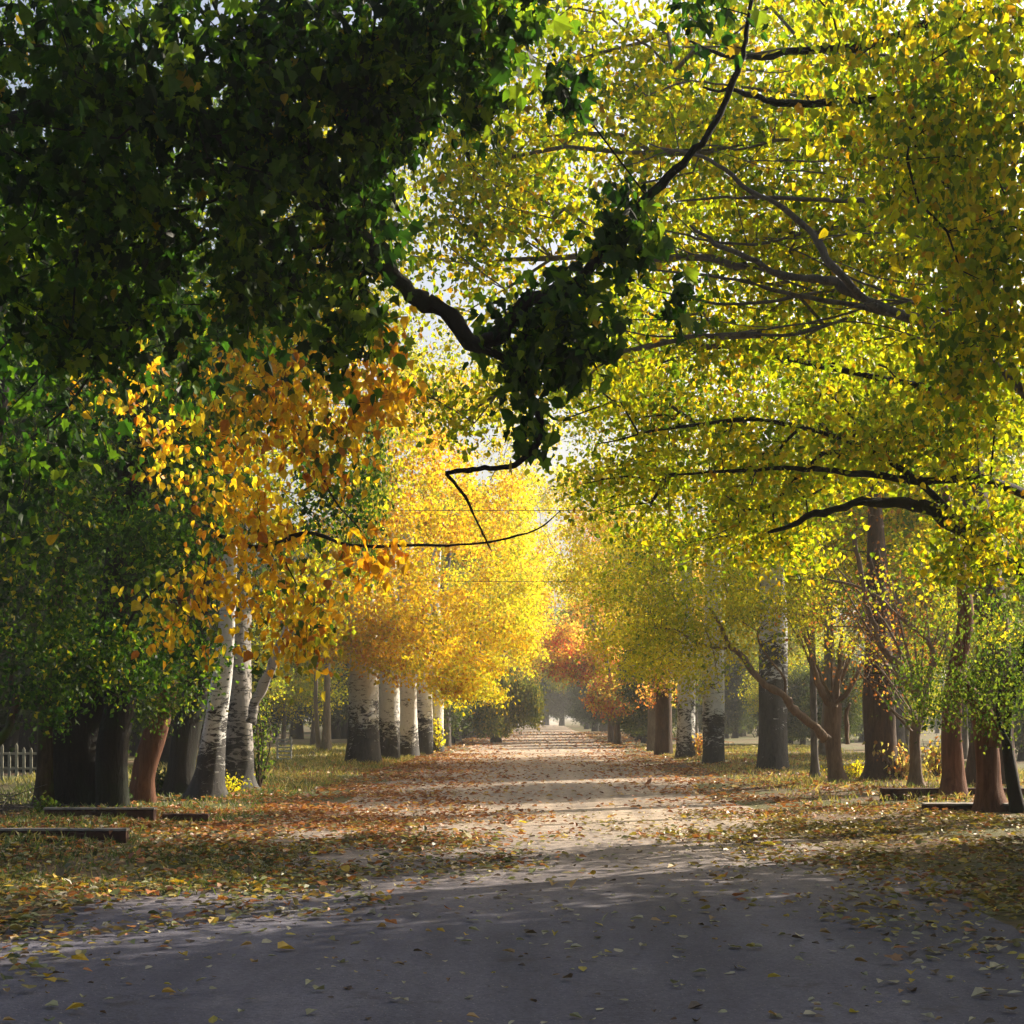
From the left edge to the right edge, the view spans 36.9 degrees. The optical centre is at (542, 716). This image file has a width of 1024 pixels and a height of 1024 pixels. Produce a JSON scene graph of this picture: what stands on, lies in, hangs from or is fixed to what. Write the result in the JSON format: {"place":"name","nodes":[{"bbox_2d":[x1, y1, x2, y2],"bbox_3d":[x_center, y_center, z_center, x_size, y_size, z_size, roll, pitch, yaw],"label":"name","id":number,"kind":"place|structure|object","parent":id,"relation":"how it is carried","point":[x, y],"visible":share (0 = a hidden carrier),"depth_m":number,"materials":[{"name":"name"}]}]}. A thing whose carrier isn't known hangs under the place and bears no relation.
{"place":"outdoors","nodes":[
{"label":"outdoors","id":0,"kind":"place"},
{"bbox_2d":[0,720,1023,1023],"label":"road","id":1,"kind":"structure","parent":0,"point":[278,988],"depth_m":9.94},
{"bbox_2d":[0,718,1023,933],"bbox_3d":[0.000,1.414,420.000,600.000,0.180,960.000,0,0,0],"label":"ground","id":2,"kind":"structure","parent":0,"point":[855,745],"depth_m":21.86,"materials":[{"name":"soil"}]},
{"bbox_2d":[0,743,36,779],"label":"picket fence","id":3,"kind":"object","parent":2,"relation":"on","point":[23,753],"visible":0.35,"depth_m":33.00,"materials":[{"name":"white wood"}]},
{"bbox_2d":[0,773,68,817],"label":"brush pile","id":4,"kind":"object","parent":2,"relation":"on","point":[18,806],"visible":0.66,"depth_m":22.78,"materials":[{"name":"brown plant"}]},
{"bbox_2d":[0,74,68,766],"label":"pine tree","id":5,"kind":"object","parent":2,"relation":"on","point":[12,740],"depth_m":43.58,"materials":[{"name":"green plant"}]},
{"bbox_2d":[25,790,67,815],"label":"sapling","id":6,"kind":"object","parent":2,"relation":"on","point":[51,801],"visible":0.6,"depth_m":21.75,"materials":[{"name":"green plant"}]},
{"bbox_2d":[0,828,129,842],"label":"channel wall","id":7,"kind":"structure","parent":2,"relation":"on","point":[120,835],"depth_m":17.50,"materials":[{"name":"concrete"}]},
{"bbox_2d":[0,104,177,772],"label":"pine tree","id":8,"kind":"object","parent":2,"relation":"on","point":[25,742],"visible":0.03,"depth_m":36.54,"materials":[{"name":"green plant"}]},
{"bbox_2d":[43,807,156,823],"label":"channel wall","id":9,"kind":"structure","parent":2,"relation":"on","point":[142,812],"depth_m":20.80,"materials":[{"name":"concrete"}]},
{"bbox_2d":[0,0,286,806],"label":"oak tree","id":10,"kind":"object","parent":2,"relation":"on","point":[89,768],"visible":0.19,"depth_m":23.56,"materials":[{"name":"green plant"}]},
{"bbox_2d":[155,761,166,794],"bbox_3d":[-7.028,1.147,28.085,0.822,0.706,0.689,0,0,0],"label":"shrub","id":11,"kind":"object","parent":2,"relation":"on","point":[159,781],"visible":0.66,"depth_m":28.05,"materials":[{"name":"green plant"}]},
{"bbox_2d":[15,129,321,802],"bbox_3d":[-6.347,-4.606,25.902,5.214,12.278,4.094,0,0,0],"label":"cypress tree","id":12,"kind":"object","parent":2,"relation":"on","point":[148,753],"visible":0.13,"depth_m":25.56,"materials":[{"name":"plant"}]},
{"bbox_2d":[69,359,275,765],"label":"pine tree","id":13,"kind":"object","parent":2,"relation":"on","point":[164,757],"visible":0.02,"depth_m":43.59,"materials":[{"name":"green plant"}]},
{"bbox_2d":[0,776,345,897],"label":"verge grass","id":14,"kind":"structure","parent":2,"relation":"on","point":[72,856],"depth_m":16.84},
{"bbox_2d":[42,62,322,796],"bbox_3d":[-6.475,-5.529,29.062,5.720,14.047,4.271,0,0,0],"label":"oak tree","id":15,"kind":"object","parent":2,"relation":"on","point":[180,771],"visible":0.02,"depth_m":27.98,"materials":[{"name":"plant"}]},
{"bbox_2d":[162,813,209,821],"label":"channel wall","id":16,"kind":"structure","parent":2,"relation":"on","point":[203,816],"depth_m":21.20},
{"bbox_2d":[0,278,399,806],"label":"elm tree","id":17,"kind":"object","parent":2,"relation":"on","point":[142,536],"visible":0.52,"depth_m":20.53,"materials":[{"name":"green plant"}]},
{"bbox_2d":[0,742,445,791],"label":"roadside grass","id":18,"kind":"structure","parent":2,"relation":"on","point":[311,758],"depth_m":40.59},
{"bbox_2d":[225,769,255,791],"bbox_3d":[-5.636,1.204,27.712,0.807,0.485,0.687,0,0,-39],"label":"shrub","id":19,"kind":"object","parent":2,"relation":"on","point":[230,786],"visible":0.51,"depth_m":27.66,"materials":[{"name":"yellow plant"}]},
{"bbox_2d":[252,689,279,786],"bbox_3d":[-5.487,0.464,29.709,0.601,1.965,0.762,0,0,20],"label":"shrub","id":20,"kind":"object","parent":2,"relation":"on","point":[260,747],"visible":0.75,"depth_m":29.73,"materials":[{"name":"green plant"}]},
{"bbox_2d":[252,544,296,738],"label":"pine tree","id":21,"kind":"object","parent":2,"relation":"on","point":[264,721],"visible":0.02,"depth_m":95.42,"materials":[{"name":"green plant"}]},
{"bbox_2d":[251,617,297,721],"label":"tree sapling","id":22,"kind":"object","parent":2,"relation":"on","point":[274,680],"visible":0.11,"depth_m":69.45,"materials":[{"name":"green plant"}]},
{"bbox_2d":[0,230,559,705],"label":"plane tree","id":23,"kind":"object","parent":2,"relation":"on","point":[266,402],"visible":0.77,"depth_m":16.68,"materials":[{"name":"orange plant"}]},
{"bbox_2d":[276,737,291,760],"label":"slatted gate","id":24,"kind":"structure","parent":2,"relation":"on","point":[277,747],"depth_m":47.01,"materials":[{"name":"white paint"}]},
{"bbox_2d":[252,628,323,745],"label":"tree sapling","id":25,"kind":"object","parent":2,"relation":"on","point":[284,705],"visible":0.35,"depth_m":74.74,"materials":[{"name":"green plant"}]},
{"bbox_2d":[262,499,340,738],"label":"pine tree","id":26,"kind":"object","parent":2,"relation":"on","point":[297,732],"visible":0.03,"depth_m":96.42,"materials":[{"name":"green plant"}]},
{"bbox_2d":[179,100,431,800],"bbox_3d":[-4.114,-5.115,26.922,4.046,13.220,4.147,0,0,31],"label":"poplar tree","id":27,"kind":"object","parent":2,"relation":"on","point":[208,778],"visible":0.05,"depth_m":26.64,"materials":[{"name":"white plant"}]},
{"bbox_2d":[277,628,348,744],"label":"tree sapling","id":28,"kind":"object","parent":2,"relation":"on","point":[312,735],"visible":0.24,"depth_m":76.53,"materials":[{"name":"green plant"}]},
{"bbox_2d":[297,534,348,738],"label":"pine tree","id":29,"kind":"object","parent":2,"relation":"on","point":[335,728],"visible":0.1,"depth_m":95.69,"materials":[{"name":"green plant"}]},
{"bbox_2d":[305,502,355,738],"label":"pine tree","id":30,"kind":"object","parent":2,"relation":"on","point":[343,731],"visible":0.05,"depth_m":97.21,"materials":[{"name":"green plant"}]},
{"bbox_2d":[267,519,399,749],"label":"birch tree","id":31,"kind":"object","parent":2,"relation":"on","point":[326,742],"visible":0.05,"depth_m":59.92,"materials":[{"name":"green plant"}]},
{"bbox_2d":[215,57,458,789],"bbox_3d":[-4.197,-5.988,30.130,5.167,14.850,5.943,0,0,0],"label":"poplar tree","id":32,"kind":"object","parent":2,"relation":"on","point":[243,712],"visible":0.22,"depth_m":29.13,"materials":[{"name":"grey plant"}]},
{"bbox_2d":[252,346,504,763],"bbox_3d":[-4.795,-4.865,45.849,8.248,12.650,5.617,0,0,-31],"label":"poplar tree","id":33,"kind":"object","parent":2,"relation":"on","point":[364,656],"visible":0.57,"depth_m":45.56,"materials":[{"name":"yellow plant"}]},
{"bbox_2d":[0,0,771,582],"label":"maple tree","id":34,"kind":"object","parent":2,"relation":"on","point":[376,94],"visible":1,"depth_m":8.62,"materials":[{"name":"green plant"}]},
{"bbox_2d":[317,182,523,759],"bbox_3d":[-4.568,-8.249,51.076,8.005,19.493,7.244,0,0,0],"label":"poplar tree","id":35,"kind":"object","parent":2,"relation":"on","point":[389,717],"visible":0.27,"depth_m":50.64,"materials":[{"name":"yellow plant"}]},
{"bbox_2d":[343,478,506,743],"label":"poplar tree","id":36,"kind":"object","parent":2,"relation":"on","point":[452,555],"visible":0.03,"depth_m":79.39,"materials":[{"name":"yellow plant"}]},
{"bbox_2d":[433,714,447,751],"bbox_3d":[-4.302,0.713,62.477,0.722,1.655,0.830,0,0,-45],"label":"shrub","id":37,"kind":"object","parent":2,"relation":"on","point":[437,743],"visible":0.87,"depth_m":62.46,"materials":[{"name":"yellow plant"}]},
{"bbox_2d":[443,631,472,738],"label":"cedar tree","id":38,"kind":"object","parent":2,"relation":"on","point":[452,714],"visible":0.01,"depth_m":71.59,"materials":[{"name":"green plant"}]},
{"bbox_2d":[451,636,477,738],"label":"cedar tree","id":39,"kind":"object","parent":2,"relation":"on","point":[459,716],"visible":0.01,"depth_m":76.77,"materials":[{"name":"green plant"}]},
{"bbox_2d":[393,367,544,756],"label":"poplar tree","id":40,"kind":"object","parent":2,"relation":"on","point":[409,742],"visible":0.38,"depth_m":54.70,"materials":[{"name":"yellow plant"}]},
{"bbox_2d":[451,639,489,743],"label":"cedar tree","id":41,"kind":"object","parent":2,"relation":"on","point":[453,741],"visible":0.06,"depth_m":81.81,"materials":[{"name":"green plant"}]},
{"bbox_2d":[414,517,543,753],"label":"poplar tree","id":42,"kind":"object","parent":2,"relation":"on","point":[425,720],"visible":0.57,"depth_m":58.64,"materials":[{"name":"yellow plant"}]},
{"bbox_2d":[398,461,566,740],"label":"poplar tree","id":43,"kind":"object","parent":2,"relation":"on","point":[541,615],"visible":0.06,"depth_m":87.61,"materials":[{"name":"yellow plant"}]},
{"bbox_2d":[429,468,554,751],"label":"poplar tree","id":44,"kind":"object","parent":2,"relation":"on","point":[437,710],"visible":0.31,"depth_m":62.61,"materials":[{"name":"yellow plant"}]},
{"bbox_2d":[466,650,548,742],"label":"willow tree","id":45,"kind":"object","parent":2,"relation":"on","point":[525,691],"visible":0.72,"depth_m":84.97,"materials":[{"name":"green plant"}]},
{"bbox_2d":[476,620,545,735],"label":"poplar tree","id":46,"kind":"object","parent":2,"relation":"on","point":[513,660],"depth_m":113.91,"materials":[{"name":"yellow plant"}]},
{"bbox_2d":[0,731,1023,1023],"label":"fallen leaves","id":47,"kind":"object","parent":2,"relation":"on","point":[296,875],"depth_m":16.68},
{"bbox_2d":[440,349,588,746],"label":"poplar tree","id":48,"kind":"object","parent":2,"relation":"on","point":[539,572],"visible":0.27,"depth_m":71.87,"materials":[{"name":"yellow plant"}]},
{"bbox_2d":[523,637,559,725],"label":"pine tree","id":49,"kind":"object","parent":2,"relation":"on","point":[549,696],"visible":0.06,"depth_m":231.03,"materials":[{"name":"green plant"}]},
{"bbox_2d":[544,676,573,725],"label":"pine tree","id":50,"kind":"object","parent":2,"relation":"on","point":[561,702],"visible":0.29,"depth_m":236.50,"materials":[{"name":"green plant"}]},
{"bbox_2d":[537,577,606,673],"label":"poplar tree","id":51,"kind":"object","parent":2,"relation":"on","point":[564,611],"visible":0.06,"depth_m":119.81,"materials":[{"name":"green plant"}]},
{"bbox_2d":[562,680,588,728],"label":"pine tree","id":52,"kind":"object","parent":2,"relation":"on","point":[569,715],"visible":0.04,"depth_m":171.74,"materials":[{"name":"green plant"}]},
{"bbox_2d":[531,604,625,741],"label":"maple tree","id":53,"kind":"object","parent":2,"relation":"on","point":[560,649],"visible":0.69,"depth_m":83.65,"materials":[{"name":"orange plant"}]},
{"bbox_2d":[567,681,598,730],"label":"pine tree","id":54,"kind":"object","parent":2,"relation":"on","point":[583,716],"visible":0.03,"depth_m":145.41,"materials":[{"name":"green plant"}]},
{"bbox_2d":[576,679,607,727],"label":"pine tree","id":55,"kind":"object","parent":2,"relation":"on","point":[590,714],"visible":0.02,"depth_m":123.49,"materials":[{"name":"green plant"}]},
{"bbox_2d":[541,534,660,750],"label":"poplar tree","id":56,"kind":"object","parent":2,"relation":"on","point":[651,731],"visible":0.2,"depth_m":64.26,"materials":[{"name":"yellow plant"}]},
{"bbox_2d":[578,614,637,743],"bbox_3d":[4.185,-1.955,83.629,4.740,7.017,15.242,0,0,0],"label":"maple tree","id":57,"kind":"object","parent":2,"relation":"on","point":[599,697],"visible":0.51,"depth_m":77.44,"materials":[{"name":"orange plant"}]},
{"bbox_2d":[571,581,648,734],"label":"poplar tree","id":58,"kind":"object","parent":2,"relation":"on","point":[585,624],"depth_m":111.97,"materials":[{"name":"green plant"}]},
{"bbox_2d":[547,466,697,754],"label":"poplar tree","id":59,"kind":"object","parent":2,"relation":"on","point":[663,724],"visible":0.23,"depth_m":57.80,"materials":[{"name":"yellow plant"}]},
{"bbox_2d":[557,491,695,758],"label":"poplar tree","id":60,"kind":"object","parent":2,"relation":"on","point":[685,746],"visible":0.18,"depth_m":51.75,"materials":[{"name":"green plant"}]},
{"bbox_2d":[610,642,674,743],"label":"cedar tree","id":61,"kind":"object","parent":2,"relation":"on","point":[644,740],"visible":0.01,"depth_m":79.66,"materials":[{"name":"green plant"}]},
{"bbox_2d":[536,416,762,763],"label":"poplar tree","id":62,"kind":"object","parent":2,"relation":"on","point":[713,714],"visible":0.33,"depth_m":46.28,"materials":[{"name":"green plant"}]},
{"bbox_2d":[608,634,701,737],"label":"cedar tree","id":63,"kind":"object","parent":2,"relation":"on","point":[630,693],"visible":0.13,"depth_m":73.56,"materials":[{"name":"green plant"}]},
{"bbox_2d":[584,502,727,736],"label":"poplar tree","id":64,"kind":"object","parent":2,"relation":"on","point":[693,572],"visible":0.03,"depth_m":100.68,"materials":[{"name":"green plant"}]},
{"bbox_2d":[289,557,1023,726],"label":"distant woods","id":65,"kind":"object","parent":2,"relation":"on","point":[836,619],"depth_m":189.62,"materials":[{"name":"green plant"}]},
{"bbox_2d":[367,0,1023,463],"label":"linden tree","id":66,"kind":"object","parent":2,"relation":"on","point":[837,252],"visible":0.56,"depth_m":17.51,"materials":[{"name":"yellow plant"}]},
{"bbox_2d":[692,732,702,756],"bbox_3d":[5.318,0.970,51.935,0.963,0.936,1.094,0,0,0],"label":"shrub","id":67,"kind":"object","parent":2,"relation":"on","point":[699,747],"visible":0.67,"depth_m":51.82,"materials":[{"name":"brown plant"}]},
{"bbox_2d":[547,369,872,771],"bbox_3d":[4.643,-4.327,39.501,10.109,11.568,5.723,0,0,-28],"label":"poplar tree","id":68,"kind":"object","parent":2,"relation":"on","point":[773,744],"visible":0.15,"depth_m":39.64,"materials":[{"name":"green plant"}]},
{"bbox_2d":[268,509,803,510],"bbox_3d":[0.250,-5.103,37.999,14.500,0.050,0.017,0,0,0],"label":"overhead wire","id":69,"kind":"object","parent":68,"relation":"attached to","point":[504,510],"visible":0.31,"depth_m":37.99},
{"bbox_2d":[695,665,732,734],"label":"cedar tree","id":70,"kind":"object","parent":2,"relation":"on","point":[699,711],"visible":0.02,"depth_m":100.05,"materials":[{"name":"green plant"}]},
{"bbox_2d":[695,613,752,735],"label":"poplar tree","id":71,"kind":"object","parent":2,"relation":"on","point":[744,733],"visible":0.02,"depth_m":111.02,"materials":[{"name":"green plant"}]},
{"bbox_2d":[702,652,758,737],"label":"cedar tree","id":72,"kind":"object","parent":2,"relation":"on","point":[734,711],"visible":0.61,"depth_m":92.30,"materials":[{"name":"green plant"}]},
{"bbox_2d":[582,504,918,782],"bbox_3d":[4.099,-1.514,30.900,6.671,6.005,4.326,0,0,0],"label":"almond tree","id":73,"kind":"object","parent":2,"relation":"on","point":[829,735],"visible":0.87,"depth_m":30.67,"materials":[{"name":"beige plant"}]},
{"bbox_2d":[506,0,1023,786],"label":"linden tree","id":74,"kind":"object","parent":2,"relation":"on","point":[970,770],"visible":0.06,"depth_m":29.57,"materials":[{"name":"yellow plant"}]},
{"bbox_2d":[729,653,804,718],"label":"tree sapling","id":75,"kind":"object","parent":2,"relation":"on","point":[752,698],"visible":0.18,"depth_m":76.67,"materials":[{"name":"green plant"}]},
{"bbox_2d":[725,614,817,669],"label":"poplar tree","id":76,"kind":"object","parent":2,"relation":"on","point":[752,643],"visible":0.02,"depth_m":97.29,"materials":[{"name":"green plant"}]},
{"bbox_2d":[524,266,1023,606],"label":"linden tree","id":77,"kind":"object","parent":2,"relation":"on","point":[733,497],"visible":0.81,"depth_m":20.54,"materials":[{"name":"green plant"}]},
{"bbox_2d":[694,436,865,755],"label":"poplar tree","id":78,"kind":"object","parent":2,"relation":"on","point":[821,746],"visible":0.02,"depth_m":53.87,"materials":[{"name":"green plant"}]},
{"bbox_2d":[738,599,833,739],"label":"poplar tree","id":79,"kind":"object","parent":2,"relation":"on","point":[756,646],"visible":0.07,"depth_m":91.13,"materials":[{"name":"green plant"}]},
{"bbox_2d":[787,656,809,744],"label":"cedar tree","id":80,"kind":"object","parent":2,"relation":"on","point":[795,686],"visible":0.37,"depth_m":74.53,"materials":[{"name":"green plant"}]},
{"bbox_2d":[769,502,866,777],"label":"ash tree","id":81,"kind":"object","parent":2,"relation":"on","point":[814,767],"visible":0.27,"depth_m":34.71,"materials":[{"name":"green plant"}]},
{"bbox_2d":[635,743,1023,808],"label":"grass strip","id":82,"kind":"object","parent":2,"relation":"on","point":[803,762],"depth_m":35.79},
{"bbox_2d":[795,642,863,741],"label":"cedar tree","id":83,"kind":"object","parent":2,"relation":"on","point":[854,705],"visible":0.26,"depth_m":66.69,"materials":[{"name":"green plant"}]},
{"bbox_2d":[819,757,864,777],"bbox_3d":[6.724,1.138,33.830,1.228,0.539,1.030,0,0,12],"label":"shrub","id":84,"kind":"object","parent":2,"relation":"on","point":[855,770],"visible":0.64,"depth_m":33.66,"materials":[{"name":"yellow plant"}]},
{"bbox_2d":[721,431,962,759],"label":"poplar tree","id":85,"kind":"object","parent":2,"relation":"on","point":[900,732],"visible":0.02,"depth_m":45.36,"materials":[{"name":"green plant"}]},
{"bbox_2d":[768,462,943,779],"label":"oak tree","id":86,"kind":"object","parent":2,"relation":"on","point":[880,727],"visible":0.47,"depth_m":32.50,"materials":[{"name":"yellow plant"}]},
{"bbox_2d":[689,0,1023,450],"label":"linden tree","id":87,"kind":"object","parent":2,"relation":"on","point":[940,112],"visible":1,"depth_m":12.29,"materials":[{"name":"green plant"}]},
{"bbox_2d":[796,259,936,754],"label":"poplar tree","id":88,"kind":"object","parent":2,"relation":"on","point":[891,384],"visible":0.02,"depth_m":55.73,"materials":[{"name":"green plant"}]},
{"bbox_2d":[774,532,987,786],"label":"almond tree","id":89,"kind":"object","parent":2,"relation":"on","point":[915,775],"visible":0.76,"depth_m":29.14,"materials":[{"name":"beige plant"}]},
{"bbox_2d":[862,739,930,779],"bbox_3d":[7.550,0.883,32.419,1.189,1.005,1.265,0,0,-40],"label":"shrub","id":90,"kind":"object","parent":2,"relation":"on","point":[902,761],"visible":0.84,"depth_m":32.30,"materials":[{"name":"yellow plant"}]},
{"bbox_2d":[852,634,945,754],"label":"tree sapling","id":91,"kind":"object","parent":2,"relation":"on","point":[907,730],"visible":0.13,"depth_m":52.34,"materials":[{"name":"green plant"}]},
{"bbox_2d":[776,300,1023,616],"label":"poplar tree","id":92,"kind":"object","parent":2,"relation":"on","point":[908,519],"visible":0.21,"depth_m":36.76,"materials":[{"name":"green plant"}]},
{"bbox_2d":[818,459,1023,758],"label":"poplar tree","id":93,"kind":"object","parent":2,"relation":"on","point":[965,744],"visible":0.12,"depth_m":51.31,"materials":[{"name":"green plant"}]},
{"bbox_2d":[856,484,1023,799],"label":"plum tree","id":94,"kind":"object","parent":2,"relation":"on","point":[953,777],"visible":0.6,"depth_m":25.86,"materials":[{"name":"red plant"}]},
{"bbox_2d":[859,582,1023,811],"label":"plum tree","id":95,"kind":"object","parent":2,"relation":"on","point":[990,795],"visible":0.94,"depth_m":22.29,"materials":[{"name":"green plant"}]},
{"bbox_2d":[921,735,963,777],"bbox_3d":[8.500,0.870,33.125,0.955,1.049,0.895,0,0,42],"label":"shrub","id":96,"kind":"object","parent":2,"relation":"on","point":[934,763],"visible":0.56,"depth_m":33.02,"materials":[{"name":"yellow plant"}]},
{"bbox_2d":[921,802,972,810],"bbox_3d":[6.110,1.402,23.050,0.800,0.200,0.332,0,0,0],"label":"bench","id":97,"kind":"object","parent":2,"relation":"on","point":[958,806],"depth_m":22.90,"materials":[{"name":"wood"}]},
{"bbox_2d":[880,788,1023,800],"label":"bench","id":98,"kind":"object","parent":2,"relation":"on","point":[898,792],"depth_m":26.00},
{"bbox_2d":[910,576,1003,676],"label":"poplar tree","id":99,"kind":"object","parent":2,"relation":"on","point":[947,648],"visible":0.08,"depth_m":56.71,"materials":[{"name":"green plant"}]},
{"bbox_2d":[953,628,1023,812],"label":"elm tree","id":100,"kind":"object","parent":2,"relation":"on","point":[1015,799],"visible":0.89,"depth_m":22.24,"materials":[{"name":"green plant"}]},
{"bbox_2d":[972,482,1023,636],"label":"poplar tree","id":101,"kind":"object","parent":2,"relation":"on","point":[1020,611],"visible":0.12,"depth_m":48.41,"materials":[{"name":"green plant"}]},
{"bbox_2d":[1010,618,1023,760],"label":"cedar tree","id":102,"kind":"object","parent":2,"relation":"on","point":[1018,742],"visible":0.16,"depth_m":49.07,"materials":[{"name":"green plant"}]},
{"bbox_2d":[0,0,1023,718],"label":"sky","id":103,"kind":"structure","parent":0,"point":[446,296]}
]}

